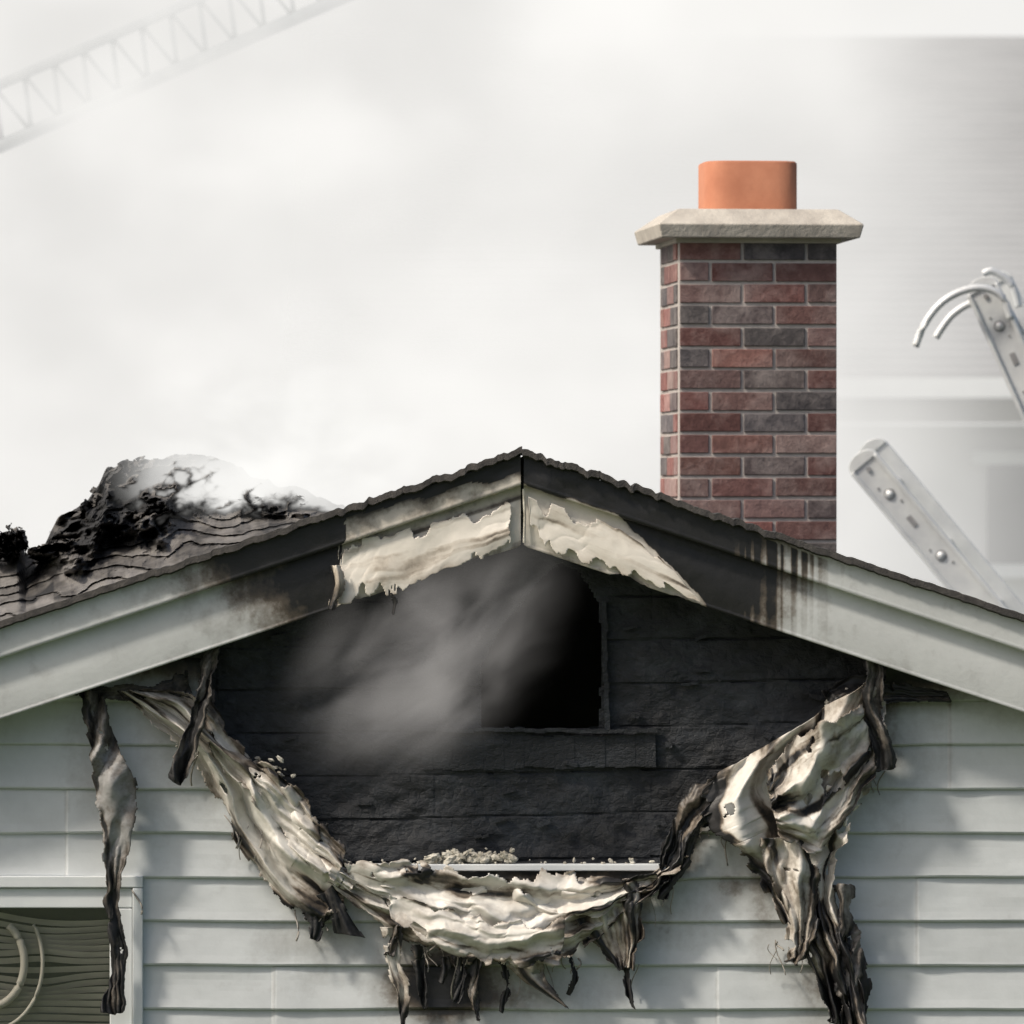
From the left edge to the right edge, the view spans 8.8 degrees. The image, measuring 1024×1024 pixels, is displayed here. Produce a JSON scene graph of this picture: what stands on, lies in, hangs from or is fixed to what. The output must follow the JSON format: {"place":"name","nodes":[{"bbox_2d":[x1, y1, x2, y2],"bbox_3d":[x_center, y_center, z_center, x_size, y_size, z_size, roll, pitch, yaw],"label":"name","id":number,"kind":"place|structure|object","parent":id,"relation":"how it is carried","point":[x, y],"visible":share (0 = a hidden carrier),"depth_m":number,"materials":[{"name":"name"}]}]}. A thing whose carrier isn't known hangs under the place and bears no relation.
{"place":"outdoors","nodes":[
{"label":"outdoors","id":0,"kind":"place"},
{"bbox_2d":[0,994,103,1000],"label":"blind slat","id":1,"kind":"object","parent":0,"point":[64,997],"visible":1,"depth_m":20.05,"materials":[{"name":"grey plastic"}]},
{"bbox_2d":[4,1000,101,1007],"bbox_3d":[-1.562,1.473,20.053,0.721,0.044,0.010,0,0,0],"label":"blind slat","id":2,"kind":"object","parent":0,"point":[55,1003],"visible":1,"depth_m":20.05,"materials":[{"name":"grey plastic"}]},
{"bbox_2d":[0,1007,107,1013],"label":"blind slat","id":3,"kind":"object","parent":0,"point":[52,1010],"visible":1,"depth_m":20.06,"materials":[{"name":"grey plastic"}]},
{"bbox_2d":[0,921,107,933],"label":"blind slat","id":4,"kind":"object","parent":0,"point":[60,930],"visible":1,"depth_m":20.06,"materials":[{"name":"grey plastic"}]},
{"bbox_2d":[0,979,108,991],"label":"blind slat","id":5,"kind":"object","parent":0,"point":[63,986],"visible":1,"depth_m":20.06,"materials":[{"name":"grey plastic"}]},
{"bbox_2d":[0,929,108,939],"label":"blind slat","id":6,"kind":"object","parent":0,"point":[63,937],"visible":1,"depth_m":20.06,"materials":[{"name":"grey plastic"}]},
{"bbox_2d":[0,986,108,995],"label":"blind slat","id":7,"kind":"object","parent":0,"point":[73,990],"visible":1,"depth_m":20.05,"materials":[{"name":"grey plastic"}]},
{"bbox_2d":[0,912,109,926],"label":"blind slat","id":8,"kind":"object","parent":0,"point":[54,922],"visible":1,"depth_m":20.05,"materials":[{"name":"grey plastic"}]},
{"bbox_2d":[0,1014,109,1021],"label":"blind slat","id":9,"kind":"object","parent":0,"point":[56,1017],"visible":1,"depth_m":20.06,"materials":[{"name":"grey plastic"}]},
{"bbox_2d":[0,956,109,963],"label":"blind slat","id":10,"kind":"object","parent":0,"point":[60,960],"visible":1,"depth_m":20.05,"materials":[{"name":"grey plastic"}]},
{"bbox_2d":[0,965,109,972],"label":"blind slat","id":11,"kind":"object","parent":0,"point":[59,969],"visible":1,"depth_m":20.06,"materials":[{"name":"grey plastic"}]},
{"bbox_2d":[0,948,109,957],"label":"blind slat","id":12,"kind":"object","parent":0,"point":[59,952],"visible":1,"depth_m":20.05,"materials":[{"name":"grey plastic"}]},
{"bbox_2d":[0,972,109,984],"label":"blind slat","id":13,"kind":"object","parent":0,"point":[62,978],"visible":1,"depth_m":20.06,"materials":[{"name":"grey plastic"}]},
{"bbox_2d":[0,943,109,951],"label":"blind slat","id":14,"kind":"object","parent":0,"point":[68,947],"visible":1,"depth_m":20.05,"materials":[{"name":"grey plastic"}]},
{"bbox_2d":[0,936,109,945],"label":"blind slat","id":15,"kind":"object","parent":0,"point":[69,942],"visible":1,"depth_m":20.05,"materials":[{"name":"grey plastic"}]},
{"bbox_2d":[0,1022,109,1023],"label":"blind slat","id":16,"kind":"object","parent":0,"point":[49,1023],"visible":1,"depth_m":20.05,"materials":[{"name":"grey plastic"}]},
{"bbox_2d":[0,0,352,153],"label":"aerial ladder","id":17,"kind":"object","parent":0,"point":[147,80],"visible":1,"depth_m":28.78,"materials":[{"name":"metal"}]},
{"bbox_2d":[0,455,520,718],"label":"rake fascia","id":18,"kind":"structure","parent":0,"point":[152,623],"depth_m":19.82,"materials":[{"name":"white wood"}]},
{"bbox_2d":[328,565,344,610],"bbox_3d":[-0.521,0.225,19.770,0.052,0.136,0.029,0,0,0],"label":"peeled trim strip","id":19,"kind":"object","parent":18,"relation":"attached to","point":[337,572],"visible":1,"depth_m":19.77,"materials":[{"name":"beige plastic"}]},
{"bbox_2d":[0,0,1023,552],"label":"sky","id":20,"kind":"structure","parent":0,"point":[146,237],"materials":[{"name":"white"}]},
{"bbox_2d":[212,476,885,871],"bbox_3d":[0.112,0.530,20.050,2.608,1.276,0.060,0,0,0],"label":"charred sheathing","id":21,"kind":"object","parent":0,"point":[708,726],"visible":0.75,"depth_m":20.05,"materials":[{"name":"black wood"}]},
{"bbox_2d":[283,36,1023,377],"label":"roof front","id":22,"kind":"structure","parent":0,"point":[477,206],"depth_m":46.49,"materials":[{"name":"white"}]},
{"bbox_2d":[330,398,1012,399],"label":"roof back","id":23,"kind":"structure","parent":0,"point":[644,398],"depth_m":54.77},
{"bbox_2d":[346,425,1023,603],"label":"walls","id":24,"kind":"structure","parent":0,"point":[383,459],"depth_m":44.20,"materials":[{"name":"white"}]},
{"bbox_2d":[298,400,1022,422],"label":"soffit","id":25,"kind":"structure","parent":24,"relation":"on","point":[621,411],"depth_m":43.50,"materials":[{"name":"white"}]},
{"bbox_2d":[274,378,1011,397],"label":"gutter","id":26,"kind":"object","parent":25,"relation":"on","point":[600,387],"visible":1,"depth_m":43.35,"materials":[{"name":"white"}]},
{"bbox_2d":[972,451,1023,577],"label":"window frames","id":27,"kind":"structure","parent":24,"relation":"attached to","point":[1001,458],"depth_m":44.07,"materials":[{"name":"white"}]},
{"bbox_2d":[986,466,1023,563],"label":"windows","id":28,"kind":"structure","parent":27,"relation":"in","point":[1004,514],"depth_m":44.12,"materials":[{"name":"glass"}]},
{"bbox_2d":[524,457,1023,711],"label":"rake fascia","id":29,"kind":"structure","parent":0,"point":[828,602],"depth_m":19.82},
{"label":"ground","id":30,"kind":"structure","parent":0,"visible":0},
{"bbox_2d":[0,652,1023,1023],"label":"siding front","id":31,"kind":"object","parent":30,"relation":"on","point":[930,860],"visible":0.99,"depth_m":19.99,"materials":[{"name":"plastic"}]},
{"bbox_2d":[0,876,142,1023],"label":"window frame","id":32,"kind":"object","parent":31,"relation":"attached to","point":[53,891],"visible":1,"depth_m":19.98,"materials":[{"name":"white plastic"}]},
{"bbox_2d":[0,923,44,1023],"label":"blind cord","id":33,"kind":"object","parent":32,"relation":"hanging from","point":[13,994],"visible":1,"depth_m":20.03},
{"bbox_2d":[0,907,132,1022],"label":"window pane","id":34,"kind":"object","parent":32,"relation":"in","point":[74,914],"depth_m":20.12,"materials":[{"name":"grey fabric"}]},
{"bbox_2d":[75,646,951,1023],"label":"melted siding","id":35,"kind":"object","parent":31,"relation":"attached to","point":[795,794],"visible":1,"depth_m":19.90,"materials":[{"name":"plastic"}]},
{"bbox_2d":[849,438,1023,613],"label":"extension ladder","id":36,"kind":"object","parent":30,"relation":"on","point":[918,517],"visible":0.89,"depth_m":26.60,"materials":[{"name":"metal"}]},
{"bbox_2d":[912,267,1023,422],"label":"roof ladder","id":37,"kind":"object","parent":30,"relation":"on","point":[995,301],"visible":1,"depth_m":26.29,"materials":[{"name":"metal"}]},
{"bbox_3d":[0.000,2.750,25.850,8.400,2.900,0.100,0,0,0],"label":"back wall","id":38,"kind":"object","parent":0,"visible":0},
{"bbox_2d":[521,457,523,476],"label":"roof deck","id":39,"kind":"structure","parent":38,"relation":"on","point":[522,466],"depth_m":19.87,"materials":[{"name":"wood"}]},
{"bbox_2d":[0,446,521,628],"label":"shingle edge","id":40,"kind":"object","parent":39,"relation":"on","point":[255,539],"visible":1,"depth_m":19.76,"materials":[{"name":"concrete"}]},
{"bbox_2d":[0,454,344,620],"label":"collapsed roof","id":41,"kind":"structure","parent":40,"relation":"on","point":[159,520],"depth_m":20.88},
{"bbox_2d":[0,523,28,561],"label":"torn felt","id":42,"kind":"object","parent":41,"relation":"on","point":[11,541],"visible":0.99,"depth_m":21.35,"materials":[{"name":"black fabric"}]},
{"bbox_2d":[27,535,119,564],"bbox_3d":[-1.358,0.118,21.190,0.405,0.107,1.131,0,0,0],"label":"torn felt","id":43,"kind":"object","parent":41,"relation":"on","point":[38,553],"visible":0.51,"depth_m":21.14,"materials":[{"name":"black fabric"}]},
{"bbox_2d":[50,459,147,541],"bbox_3d":[-1.349,-0.011,21.750,0.354,0.325,1.136,0,0,0],"label":"torn felt","id":44,"kind":"object","parent":41,"relation":"on","point":[130,468],"visible":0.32,"depth_m":21.50,"materials":[{"name":"grey"}]},
{"bbox_2d":[109,454,251,485],"bbox_3d":[-1.089,-0.108,21.910,0.495,0.163,1.176,0,0,0],"label":"torn felt","id":45,"kind":"object","parent":41,"relation":"on","point":[194,458],"visible":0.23,"depth_m":21.66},
{"bbox_2d":[183,492,230,499],"bbox_3d":[-1.112,-0.031,21.760,0.430,0.100,1.178,0,0,0],"label":"torn felt","id":46,"kind":"object","parent":41,"relation":"on","point":[191,494],"visible":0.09,"depth_m":21.38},
{"bbox_2d":[214,489,308,509],"bbox_3d":[-0.850,0.002,21.425,0.451,0.157,1.027,0,0,0],"label":"torn felt","id":47,"kind":"object","parent":41,"relation":"on","point":[231,502],"visible":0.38,"depth_m":21.16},
{"bbox_2d":[634,161,863,552],"bbox_3d":[0.807,-0.111,22.805,0.698,2.170,0.712,0,0,-6],"label":"brick chimney","id":48,"kind":"object","parent":39,"relation":"on","point":[748,341],"visible":0.53,"depth_m":22.53,"materials":[{"name":"brick"}]},
{"bbox_2d":[522,449,1023,621],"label":"shingle edge","id":49,"kind":"object","parent":39,"relation":"on","point":[778,536],"visible":1,"depth_m":19.76,"materials":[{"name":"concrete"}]},
{"bbox_3d":[0.031,0.587,20.140,7.446,1.374,0.040,0,0,0],"label":"charred rafter","id":50,"kind":"object","parent":39,"relation":"attached to","visible":0},
{"bbox_2d":[270,601,824,844],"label":"charred boards","id":51,"kind":"object","parent":50,"relation":"attached to","point":[638,749],"visible":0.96,"depth_m":20.03,"materials":[{"name":"black wood"}]},
{"bbox_3d":[2.867,1.030,19.916,3.558,1.181,0.168,0,0,0],"label":"rake","id":52,"kind":"object","parent":39,"relation":"attached to","visible":0},
{"bbox_2d":[522,489,525,542],"bbox_3d":[0.036,0.012,19.802,0.012,0.161,0.023,0,0,0],"label":"peak seam","id":53,"kind":"object","parent":52,"relation":"attached to","point":[524,518],"visible":1,"depth_m":19.80,"materials":[{"name":"plastic"}]},
{"bbox_2d":[528,497,700,602],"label":"peeled trim","id":54,"kind":"structure","parent":52,"relation":"attached to","point":[624,553],"depth_m":19.80,"materials":[{"name":"paint"}]},
{"bbox_3d":[-2.608,0.964,19.916,3.954,1.313,0.168,0,0,0],"label":"rake","id":55,"kind":"object","parent":39,"relation":"attached to","visible":0},
{"bbox_2d":[328,501,511,605],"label":"peeled trim","id":56,"kind":"structure","parent":55,"relation":"attached to","point":[403,559],"depth_m":19.80,"materials":[{"name":"paint"}]},
{"bbox_2d":[389,593,397,614],"bbox_3d":[-0.352,0.273,19.775,0.026,0.066,0.013,0,0,0],"label":"peeled trim strip","id":57,"kind":"object","parent":56,"relation":"hanging from","point":[394,600],"visible":1,"depth_m":19.77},
{"bbox_2d":[481,564,602,727],"bbox_3d":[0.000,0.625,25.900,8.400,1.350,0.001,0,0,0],"label":"window opening","id":58,"kind":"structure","parent":38,"relation":"on","point":[541,666],"depth_m":25.90,"materials":[{"name":"black"}]}
]}

